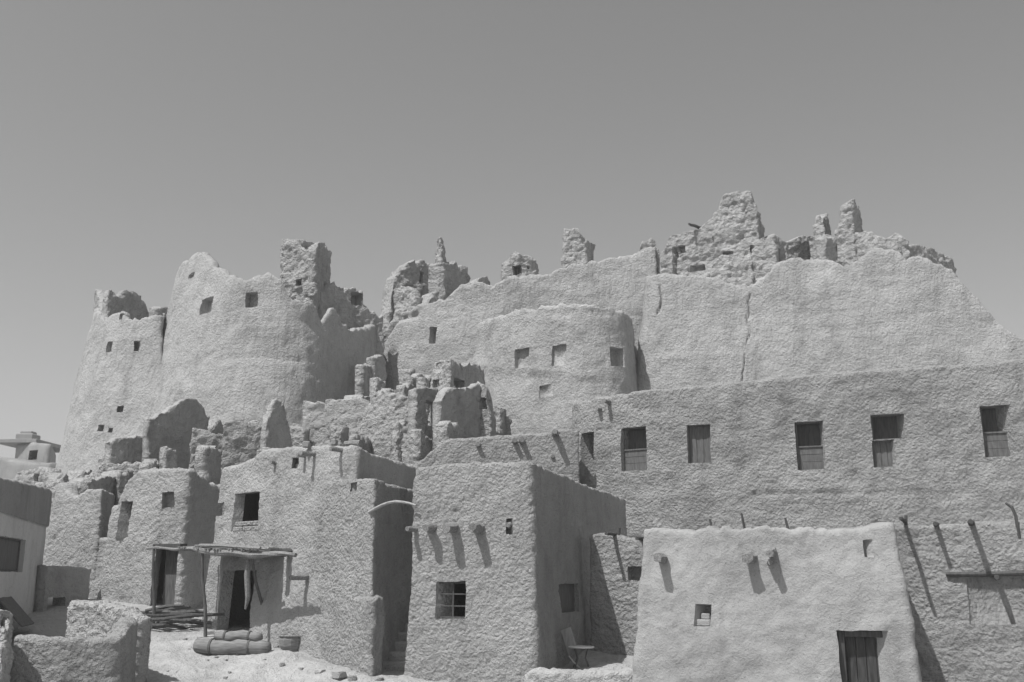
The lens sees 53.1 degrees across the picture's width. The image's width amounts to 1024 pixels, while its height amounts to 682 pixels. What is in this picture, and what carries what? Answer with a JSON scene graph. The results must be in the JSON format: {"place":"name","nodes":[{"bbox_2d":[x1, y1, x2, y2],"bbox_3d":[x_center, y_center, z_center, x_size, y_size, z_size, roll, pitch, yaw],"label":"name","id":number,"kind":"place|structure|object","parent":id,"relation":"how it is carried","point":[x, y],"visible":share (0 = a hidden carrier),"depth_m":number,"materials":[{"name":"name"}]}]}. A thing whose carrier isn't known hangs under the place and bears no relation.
{"place":"outdoors","nodes":[
{"label":"outdoors","id":0,"kind":"place"},
{"bbox_2d":[260,398,292,448],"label":"ruined spire","id":1,"kind":"structure","parent":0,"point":[275,431],"depth_m":31.87,"materials":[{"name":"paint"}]},
{"bbox_2d":[11,586,932,681],"bbox_3d":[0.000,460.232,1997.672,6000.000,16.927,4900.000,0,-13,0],"label":"ground","id":2,"kind":"structure","parent":0,"point":[175,656],"depth_m":20.28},
{"bbox_2d":[0,609,13,681],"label":"mud pier","id":3,"kind":"structure","parent":2,"relation":"on","point":[6,633],"depth_m":14.58,"materials":[{"name":"brick"}]},
{"bbox_2d":[0,477,51,626],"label":"two tone house","id":4,"kind":"structure","parent":2,"relation":"on","point":[25,510],"depth_m":23.27,"materials":[{"name":"paint"}]},
{"bbox_2d":[0,537,20,571],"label":"window","id":5,"kind":"structure","parent":4,"relation":"in","point":[9,547],"depth_m":22.61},
{"bbox_2d":[0,456,56,478],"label":"distant wall","id":6,"kind":"structure","parent":2,"relation":"on","point":[10,468],"depth_m":68.75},
{"bbox_2d":[0,431,60,462],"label":"distant house","id":7,"kind":"structure","parent":2,"relation":"on","point":[30,445],"depth_m":85.69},
{"bbox_2d":[13,467,61,483],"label":"ruined wall","id":8,"kind":"structure","parent":2,"relation":"on","point":[35,475],"depth_m":44.23,"materials":[{"name":"stone"}]},
{"bbox_2d":[33,564,91,611],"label":"wall","id":9,"kind":"structure","parent":2,"relation":"on","point":[63,585],"depth_m":26.12,"materials":[{"name":"paint"}]},
{"bbox_2d":[46,470,91,530],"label":"ruined wall","id":10,"kind":"structure","parent":2,"relation":"on","point":[53,480],"depth_m":31.02,"materials":[{"name":"stone"}]},
{"bbox_2d":[10,616,137,681],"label":"enclosure wall","id":11,"kind":"structure","parent":2,"relation":"on","point":[111,657],"depth_m":15.47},
{"bbox_2d":[43,482,114,597],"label":"mud house","id":12,"kind":"structure","parent":2,"relation":"on","point":[77,530],"depth_m":28.52,"materials":[{"name":"paint"}]},
{"bbox_2d":[69,470,133,494],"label":"ruined wall","id":13,"kind":"structure","parent":2,"relation":"on","point":[105,481],"depth_m":30.75,"materials":[{"name":"stone"}]},
{"bbox_2d":[65,600,151,681],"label":"enclosure wall","id":14,"kind":"structure","parent":2,"relation":"on","point":[90,619],"depth_m":19.12,"materials":[{"name":"stone"}]},
{"bbox_2d":[90,537,127,598],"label":"wall","id":15,"kind":"structure","parent":2,"relation":"on","point":[99,567],"depth_m":27.78,"materials":[{"name":"paint"}]},
{"bbox_2d":[56,308,165,473],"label":"fort tower","id":16,"kind":"structure","parent":2,"relation":"on","point":[116,389],"depth_m":48.03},
{"bbox_2d":[93,289,104,311],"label":"ruined wall","id":17,"kind":"structure","parent":16,"relation":"on","point":[98,297],"depth_m":54.54,"materials":[{"name":"brick"}]},
{"bbox_2d":[102,290,148,319],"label":"ruined wall","id":18,"kind":"structure","parent":16,"relation":"on","point":[132,304],"depth_m":51.96,"materials":[{"name":"brick"}]},
{"bbox_2d":[149,306,167,316],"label":"ruined wall","id":19,"kind":"structure","parent":16,"relation":"on","point":[156,310],"depth_m":48.62,"materials":[{"name":"brick"}]},
{"bbox_2d":[99,461,141,475],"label":"ruined wall","id":20,"kind":"structure","parent":2,"relation":"on","point":[105,467],"depth_m":32.57,"materials":[{"name":"stone"}]},
{"bbox_2d":[113,472,130,504],"bbox_3d":[-11.928,5.809,31.155,0.566,3.665,0.526,-12,-18,43],"label":"wall stub","id":21,"kind":"object","parent":2,"relation":"on","point":[122,479],"depth_m":31.31,"materials":[{"name":"stone"}]},
{"bbox_2d":[104,435,142,463],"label":"ruined wall","id":22,"kind":"structure","parent":2,"relation":"on","point":[119,450],"depth_m":33.69,"materials":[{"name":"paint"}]},
{"bbox_2d":[139,459,158,470],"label":"wall stub","id":23,"kind":"object","parent":2,"relation":"on","point":[145,464],"depth_m":30.99,"materials":[{"name":"brick"}]},
{"bbox_2d":[97,467,222,610],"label":"building","id":24,"kind":"structure","parent":2,"relation":"on","point":[172,507],"depth_m":26.98,"materials":[{"name":"paint"}]},
{"bbox_2d":[162,550,177,604],"bbox_3d":[-8.853,6.173,26.651,0.539,1.680,0.040,-7,-15,30],"label":"door","id":25,"kind":"structure","parent":24,"relation":"in","point":[170,575],"depth_m":26.66,"materials":[{"name":"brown wood"}]},
{"bbox_2d":[158,446,177,468],"bbox_3d":[-10.528,5.399,31.044,0.587,4.419,0.575,12,-18,-43],"label":"wall stub","id":26,"kind":"object","parent":2,"relation":"on","point":[168,457],"depth_m":31.36,"materials":[{"name":"stone"}]},
{"bbox_2d":[151,617,186,621],"bbox_3d":[-7.931,6.326,23.241,1.145,0.109,0.089,-1,-13,5],"label":"firewood stick","id":27,"kind":"object","parent":2,"relation":"on","point":[169,620],"visible":0.62,"depth_m":23.20,"materials":[{"name":"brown wood"}]},
{"bbox_2d":[150,613,192,617],"bbox_3d":[-7.577,6.340,23.651,1.470,0.128,0.095,5,-14,-22],"label":"firewood stick","id":28,"kind":"object","parent":27,"relation":"on","point":[161,615],"visible":0.41,"depth_m":23.47,"materials":[{"name":"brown wood"}]},
{"bbox_2d":[165,613,224,620],"bbox_3d":[-7.230,6.291,23.348,1.316,0.161,0.083,3,-13,-13],"label":"firewood stick","id":29,"kind":"object","parent":27,"relation":"on","point":[193,615],"visible":1,"depth_m":23.32,"materials":[{"name":"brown wood"}]},
{"bbox_2d":[152,623,187,628],"bbox_3d":[-8.016,6.564,23.546,1.087,0.131,0.091,1,-13,-6],"label":"firewood stick","id":30,"kind":"object","parent":2,"relation":"on","point":[169,626],"visible":0.59,"depth_m":23.54,"materials":[{"name":"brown wood"}]},
{"bbox_2d":[156,619,200,623],"bbox_3d":[-7.664,6.460,23.518,1.192,0.149,0.084,-5,-14,20],"label":"firewood stick","id":31,"kind":"object","parent":30,"relation":"on","point":[188,621],"visible":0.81,"depth_m":23.47,"materials":[{"name":"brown wood"}]},
{"bbox_2d":[142,398,209,468],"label":"ruined gable","id":32,"kind":"structure","parent":2,"relation":"on","point":[174,424],"depth_m":33.61,"materials":[{"name":"paint"}]},
{"bbox_2d":[189,428,223,483],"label":"ruined wall","id":33,"kind":"structure","parent":2,"relation":"on","point":[203,437],"depth_m":31.86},
{"bbox_2d":[194,445,221,484],"bbox_3d":[-8.866,5.179,29.744,0.651,4.309,1.591,0,-13,0],"label":"wall stub","id":34,"kind":"object","parent":2,"relation":"on","point":[207,463],"depth_m":29.50,"materials":[{"name":"brick"}]},
{"bbox_2d":[207,419,222,433],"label":"wall stub","id":35,"kind":"object","parent":2,"relation":"on","point":[215,426],"depth_m":36.84,"materials":[{"name":"stone"}]},
{"bbox_2d":[146,544,297,636],"bbox_3d":[-6.163,5.664,22.920,5.110,2.226,1.482,-9,-16,35],"label":"pole canopy","id":36,"kind":"object","parent":2,"relation":"on","point":[252,553],"visible":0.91,"depth_m":22.45,"materials":[{"name":"grey wood"}]},
{"bbox_2d":[193,637,271,654],"bbox_3d":[-5.679,6.218,20.780,1.606,0.392,0.361,-3,-13,12],"label":"rolled mat","id":37,"kind":"object","parent":2,"relation":"on","point":[208,646],"visible":0.95,"depth_m":20.66,"materials":[{"name":"grey fabric"}]},
{"bbox_2d":[214,630,262,640],"bbox_3d":[-5.562,5.997,20.809,1.025,0.251,0.220,-3,-13,11],"label":"rolled mat","id":38,"kind":"object","parent":37,"relation":"on","point":[238,634],"visible":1,"depth_m":20.73,"materials":[{"name":"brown fabric"}]},
{"bbox_2d":[221,420,262,474],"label":"ruined wall","id":39,"kind":"structure","parent":2,"relation":"on","point":[241,443],"depth_m":31.65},
{"bbox_2d":[152,252,375,426],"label":"fort bastion","id":40,"kind":"object","parent":2,"relation":"on","point":[235,346],"visible":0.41,"depth_m":44.18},
{"bbox_2d":[280,239,331,312],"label":"ruined tower","id":41,"kind":"structure","parent":40,"relation":"on","point":[305,275],"depth_m":47.62,"materials":[{"name":"brick"}]},
{"bbox_2d":[318,284,341,320],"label":"ruined wall","id":42,"kind":"structure","parent":40,"relation":"on","point":[327,294],"depth_m":48.12,"materials":[{"name":"stone"}]},
{"bbox_2d":[324,282,384,357],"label":"ruined wall","id":43,"kind":"structure","parent":40,"relation":"on","point":[352,310],"depth_m":49.44,"materials":[{"name":"brick"}]},
{"bbox_2d":[279,634,299,650],"bbox_3d":[-4.661,6.383,21.672,0.569,0.325,0.569,0,-13,0],"label":"basket","id":44,"kind":"object","parent":2,"relation":"on","point":[290,642],"visible":0.71,"depth_m":21.45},
{"bbox_2d":[289,423,309,446],"bbox_3d":[-7.588,5.755,35.686,0.764,5.832,0.671,-4,-14,17],"label":"wall stub","id":45,"kind":"object","parent":2,"relation":"on","point":[299,434],"depth_m":36.15,"materials":[{"name":"stone"}]},
{"bbox_2d":[202,445,418,676],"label":"canopy house","id":46,"kind":"structure","parent":2,"relation":"on","point":[336,590],"depth_m":21.87,"materials":[{"name":"paint"}]},
{"bbox_2d":[368,500,416,513],"bbox_3d":[-2.392,3.306,20.424,1.127,0.262,0.072,-6,-14,25],"label":"branch","id":47,"kind":"object","parent":46,"relation":"attached to","point":[370,511],"visible":1,"depth_m":20.45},
{"bbox_2d":[302,398,369,446],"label":"ruined wall","id":48,"kind":"structure","parent":2,"relation":"on","point":[319,418],"depth_m":36.52,"materials":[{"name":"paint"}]},
{"bbox_2d":[332,670,346,678],"bbox_3d":[-3.227,6.234,19.133,0.216,0.138,0.230,-8,-15,32],"label":"stone","id":49,"kind":"object","parent":2,"relation":"on","point":[340,674],"visible":1,"depth_m":19.05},
{"bbox_2d":[330,425,348,446],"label":"wall stub","id":50,"kind":"object","parent":2,"relation":"on","point":[340,434],"depth_m":34.73,"materials":[{"name":"stone"}]},
{"bbox_2d":[355,363,370,395],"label":"wall stub","id":51,"kind":"object","parent":2,"relation":"on","point":[362,378],"depth_m":44.40,"materials":[{"name":"brick"}]},
{"bbox_2d":[360,435,370,453],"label":"wall stub","id":52,"kind":"object","parent":2,"relation":"on","point":[366,444],"depth_m":34.82,"materials":[{"name":"stone"}]},
{"bbox_2d":[366,354,386,380],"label":"wall stub","id":53,"kind":"object","parent":2,"relation":"on","point":[377,363],"depth_m":46.01,"materials":[{"name":"brick"}]},
{"bbox_2d":[369,377,385,402],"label":"wall stub","id":54,"kind":"object","parent":2,"relation":"on","point":[376,384],"depth_m":41.40,"materials":[{"name":"brick"}]},
{"bbox_2d":[359,390,407,458],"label":"ruined wall","id":55,"kind":"structure","parent":2,"relation":"on","point":[384,409],"depth_m":35.30,"materials":[{"name":"brick"}]},
{"bbox_2d":[383,623,407,671],"bbox_3d":[-2.221,6.578,21.729,1.029,2.190,3.300,0,-13,0],"label":"mud stair","id":56,"kind":"object","parent":2,"relation":"on","point":[396,661],"visible":0.13,"depth_m":20.41,"materials":[{"name":"paint"}]},
{"bbox_2d":[390,419,407,461],"bbox_3d":[-3.732,5.407,33.967,0.629,5.696,0.594,9,-16,-35],"label":"wall stub","id":57,"kind":"object","parent":2,"relation":"on","point":[399,428],"depth_m":34.33,"materials":[{"name":"brick"}]},
{"bbox_2d":[401,433,408,464],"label":"wall stub","id":58,"kind":"object","parent":2,"relation":"on","point":[405,449],"depth_m":33.29,"materials":[{"name":"stone"}]},
{"bbox_2d":[396,382,415,395],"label":"wall stub","id":59,"kind":"object","parent":2,"relation":"on","point":[403,388],"depth_m":40.28,"materials":[{"name":"brick"}]},
{"bbox_2d":[400,368,415,384],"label":"wall stub","id":60,"kind":"object","parent":2,"relation":"on","point":[408,372],"depth_m":43.40,"materials":[{"name":"brick"}]},
{"bbox_2d":[403,373,423,386],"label":"wall stub","id":61,"kind":"object","parent":2,"relation":"on","point":[411,379],"depth_m":41.42,"materials":[{"name":"brick"}]},
{"bbox_2d":[409,429,432,465],"bbox_3d":[-2.892,5.427,32.728,0.636,5.174,1.074,-4,-13,17],"label":"wall stub","id":62,"kind":"object","parent":2,"relation":"on","point":[420,445],"depth_m":32.81,"materials":[{"name":"stone"}]},
{"bbox_2d":[408,387,437,450],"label":"ruined wall","id":63,"kind":"structure","parent":2,"relation":"on","point":[420,398],"depth_m":34.62,"materials":[{"name":"paint"}]},
{"bbox_2d":[416,375,430,415],"bbox_3d":[-3.228,5.311,39.343,0.725,8.251,1.087,-5,-14,21],"label":"wall stub","id":64,"kind":"object","parent":2,"relation":"on","point":[423,381],"depth_m":39.80,"materials":[{"name":"brick"}]},
{"bbox_2d":[436,421,460,446],"bbox_3d":[-1.982,5.260,32.545,0.617,5.456,1.069,-5,-14,20],"label":"wall stub","id":65,"kind":"object","parent":2,"relation":"on","point":[445,430],"depth_m":32.71,"materials":[{"name":"stone"}]},
{"bbox_2d":[427,359,484,425],"bbox_3d":[-2.006,3.831,39.828,1.926,6.439,3.649,-8,-15,31],"label":"ruined vault","id":66,"kind":"object","parent":2,"relation":"on","point":[451,373],"visible":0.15,"depth_m":39.90,"materials":[{"name":"brick"}]},
{"bbox_2d":[432,383,480,449],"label":"ruined wall","id":67,"kind":"structure","parent":2,"relation":"on","point":[460,407],"depth_m":34.35,"materials":[{"name":"paint"}]},
{"bbox_2d":[477,381,495,436],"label":"ruined wall","id":68,"kind":"structure","parent":2,"relation":"on","point":[487,420],"depth_m":35.38,"materials":[{"name":"brick"}]},
{"bbox_2d":[414,429,578,481],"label":"terrace wall","id":69,"kind":"structure","parent":2,"relation":"on","point":[556,450],"depth_m":31.12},
{"bbox_2d":[493,407,505,434],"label":"wall stub","id":70,"kind":"object","parent":2,"relation":"on","point":[500,415],"depth_m":37.32,"materials":[{"name":"brick"}]},
{"bbox_2d":[403,461,626,681],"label":"cube house","id":71,"kind":"structure","parent":2,"relation":"on","point":[500,582],"depth_m":19.74,"materials":[{"name":"paint"}]},
{"bbox_2d":[439,581,465,618],"bbox_3d":[-1.127,4.986,19.710,0.681,0.716,0.070,-5,-14,21],"label":"window","id":72,"kind":"structure","parent":71,"relation":"in","point":[453,593],"depth_m":19.70,"materials":[{"name":"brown wood"}]},
{"bbox_2d":[558,583,574,612],"bbox_3d":[1.094,5.355,21.324,0.070,0.599,1.462,-4,-13,17],"label":"window","id":73,"kind":"structure","parent":71,"relation":"in","point":[566,591],"depth_m":21.52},
{"bbox_2d":[383,246,656,389],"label":"fort wall","id":74,"kind":"structure","parent":2,"relation":"on","point":[422,338],"depth_m":50.05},
{"bbox_2d":[382,310,408,342],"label":"ruined wall","id":75,"kind":"structure","parent":74,"relation":"on","point":[385,327],"depth_m":52.07,"materials":[{"name":"brick"}]},
{"bbox_2d":[380,259,432,321],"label":"ruined wall","id":76,"kind":"structure","parent":74,"relation":"on","point":[413,274],"depth_m":53.77,"materials":[{"name":"stone"}]},
{"bbox_2d":[393,285,422,319],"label":"ruined wall","id":77,"kind":"structure","parent":74,"relation":"on","point":[407,298],"depth_m":51.91,"materials":[{"name":"brick"}]},
{"bbox_2d":[421,291,439,303],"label":"ruined wall","id":78,"kind":"structure","parent":74,"relation":"on","point":[432,297],"depth_m":51.43,"materials":[{"name":"stone"}]},
{"bbox_2d":[435,237,448,292],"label":"ruined spire","id":79,"kind":"structure","parent":74,"relation":"on","point":[440,254],"depth_m":52.34,"materials":[{"name":"stone"}]},
{"bbox_2d":[428,261,470,299],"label":"ruined wall","id":80,"kind":"structure","parent":74,"relation":"on","point":[453,275],"depth_m":52.06,"materials":[{"name":"brick"}]},
{"bbox_2d":[500,251,538,281],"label":"ruined hut","id":81,"kind":"object","parent":74,"relation":"on","point":[517,264],"visible":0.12,"depth_m":50.86,"materials":[{"name":"stone"}]},
{"bbox_2d":[561,228,595,267],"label":"ruined pillar","id":82,"kind":"structure","parent":74,"relation":"on","point":[578,248],"depth_m":51.10,"materials":[{"name":"stone"}]},
{"bbox_2d":[472,303,637,434],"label":"round bastion","id":83,"kind":"object","parent":2,"relation":"on","point":[545,368],"visible":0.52,"depth_m":45.18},
{"bbox_2d":[561,627,593,668],"bbox_3d":[1.304,6.070,20.230,0.648,0.793,0.539,0,-13,0],"label":"chair","id":84,"kind":"object","parent":2,"relation":"on","point":[572,648],"visible":0.95,"depth_m":20.35,"materials":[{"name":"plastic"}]},
{"bbox_2d":[524,666,632,681],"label":"earth ledge","id":85,"kind":"object","parent":2,"relation":"on","point":[601,674],"visible":0.94,"depth_m":18.15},
{"bbox_2d":[632,522,921,681],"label":"smooth house","id":86,"kind":"structure","parent":2,"relation":"on","point":[766,603],"depth_m":17.06,"materials":[{"name":"paint"}]},
{"bbox_2d":[837,630,882,681],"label":"door","id":87,"kind":"structure","parent":86,"relation":"in","point":[860,636],"depth_m":16.55,"materials":[{"name":"grey wood"}]},
{"bbox_2d":[571,359,1023,537],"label":"long building","id":88,"kind":"structure","parent":2,"relation":"on","point":[930,445],"depth_m":28.70,"materials":[{"name":"paint"}]},
{"bbox_2d":[623,427,646,470],"bbox_3d":[3.808,3.285,30.965,0.876,1.322,0.287,-8,-15,31],"label":"window","id":89,"kind":"structure","parent":88,"relation":"in","point":[637,438],"depth_m":30.97,"materials":[{"name":"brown wood"}]},
{"bbox_2d":[688,425,710,462],"bbox_3d":[5.531,3.046,30.104,0.704,1.148,0.070,-5,-14,21],"label":"window","id":90,"kind":"structure","parent":88,"relation":"in","point":[699,451],"depth_m":30.11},
{"bbox_2d":[795,421,823,469],"bbox_3d":[8.495,2.998,29.051,0.804,1.374,0.287,-5,-14,21],"label":"window","id":91,"kind":"structure","parent":88,"relation":"in","point":[808,442],"depth_m":29.02,"materials":[{"name":"grey wood"}]},
{"bbox_2d":[872,440,892,467],"bbox_3d":[10.249,3.117,28.197,0.599,0.765,0.070,-5,-14,21],"label":"window","id":92,"kind":"structure","parent":88,"relation":"in","point":[879,454],"depth_m":28.21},
{"bbox_2d":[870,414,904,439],"bbox_3d":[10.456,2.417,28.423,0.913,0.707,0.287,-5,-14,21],"label":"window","id":93,"kind":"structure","parent":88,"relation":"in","point":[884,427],"depth_m":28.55,"materials":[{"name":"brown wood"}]},
{"bbox_2d":[980,406,1009,457],"bbox_3d":[12.984,2.448,27.403,0.772,1.383,0.287,-5,-14,21],"label":"window","id":94,"kind":"structure","parent":88,"relation":"in","point":[996,439],"depth_m":27.33,"materials":[{"name":"grey wood"}]},
{"bbox_2d":[589,517,1023,681],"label":"courtyard wall","id":95,"kind":"structure","parent":2,"relation":"on","point":[965,585],"depth_m":19.36,"materials":[{"name":"grey"}]},
{"bbox_2d":[1005,502,1020,538],"bbox_3d":[9.408,3.367,19.228,0.215,0.677,0.065,-7,-14,27],"label":"stick","id":96,"kind":"object","parent":95,"relation":"on","point":[1015,518],"visible":1,"depth_m":19.18,"materials":[{"name":"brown wood"}]},
{"bbox_2d":[637,247,1023,390],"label":"fort wall","id":97,"kind":"structure","parent":2,"relation":"on","point":[874,308],"depth_m":45.16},
{"bbox_2d":[637,238,659,273],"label":"ruined wall","id":98,"kind":"structure","parent":97,"relation":"on","point":[651,242],"depth_m":51.06,"materials":[{"name":"stone"}]},
{"bbox_2d":[660,191,764,283],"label":"ruined house","id":99,"kind":"structure","parent":97,"relation":"on","point":[733,228],"depth_m":48.63,"materials":[{"name":"stone"}]},
{"bbox_2d":[710,255,753,285],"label":"ruined wall","id":100,"kind":"structure","parent":97,"relation":"on","point":[726,269],"depth_m":47.47,"materials":[{"name":"stone"}]},
{"bbox_2d":[751,237,780,276],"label":"ruined wall","id":101,"kind":"structure","parent":97,"relation":"on","point":[765,257],"depth_m":47.58,"materials":[{"name":"stone"}]},
{"bbox_2d":[760,234,812,260],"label":"ruined wall","id":102,"kind":"structure","parent":97,"relation":"on","point":[796,247],"depth_m":49.02,"materials":[{"name":"brick"}]},
{"bbox_2d":[808,234,836,259],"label":"ruined wall","id":103,"kind":"structure","parent":97,"relation":"on","point":[811,240],"depth_m":48.47,"materials":[{"name":"brick"}]},
{"bbox_2d":[813,213,830,235],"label":"ruined pillar","id":104,"kind":"structure","parent":103,"relation":"on","point":[821,226],"depth_m":48.86,"materials":[{"name":"stone"}]},
{"bbox_2d":[815,236,837,262],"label":"ruined wall","id":105,"kind":"structure","parent":97,"relation":"on","point":[825,247],"depth_m":46.81,"materials":[{"name":"brick"}]},
{"bbox_2d":[834,198,862,265],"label":"ruined pillar","id":106,"kind":"structure","parent":97,"relation":"on","point":[850,224],"depth_m":47.17,"materials":[{"name":"stone"}]},
{"bbox_2d":[854,231,910,259],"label":"ruined wall","id":107,"kind":"structure","parent":97,"relation":"on","point":[866,242],"depth_m":46.11,"materials":[{"name":"stone"}]},
{"bbox_2d":[891,243,957,277],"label":"ruined wall","id":108,"kind":"structure","parent":97,"relation":"on","point":[931,254],"depth_m":46.84,"materials":[{"name":"stone"}]},
{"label":"firewood stick","id":109,"kind":"object","parent":2,"relation":"on","visible":0},
{"bbox_2d":[156,609,183,612],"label":"firewood stick","id":110,"kind":"object","parent":109,"relation":"on","point":[159,610],"visible":0.27,"depth_m":24.23,"materials":[{"name":"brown wood"}]},
{"bbox_2d":[166,606,190,610],"bbox_3d":[-8.149,6.414,24.349,1.359,0.243,0.083,-7,-15,29],"label":"firewood stick","id":111,"kind":"object","parent":110,"relation":"on","point":[178,608],"visible":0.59,"depth_m":24.18,"materials":[{"name":"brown wood"}]},
{"bbox_2d":[145,604,184,611],"bbox_3d":[-8.292,6.381,24.456,0.896,0.175,0.091,4,-14,-18],"label":"firewood stick","id":112,"kind":"object","parent":111,"relation":"on","point":[164,607],"visible":0.7,"depth_m":24.44,"materials":[{"name":"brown wood"}]},
{"bbox_2d":[0,0,1023,462],"label":"sky","id":113,"kind":"structure","parent":0,"point":[139,138],"materials":[{"name":"grey"}]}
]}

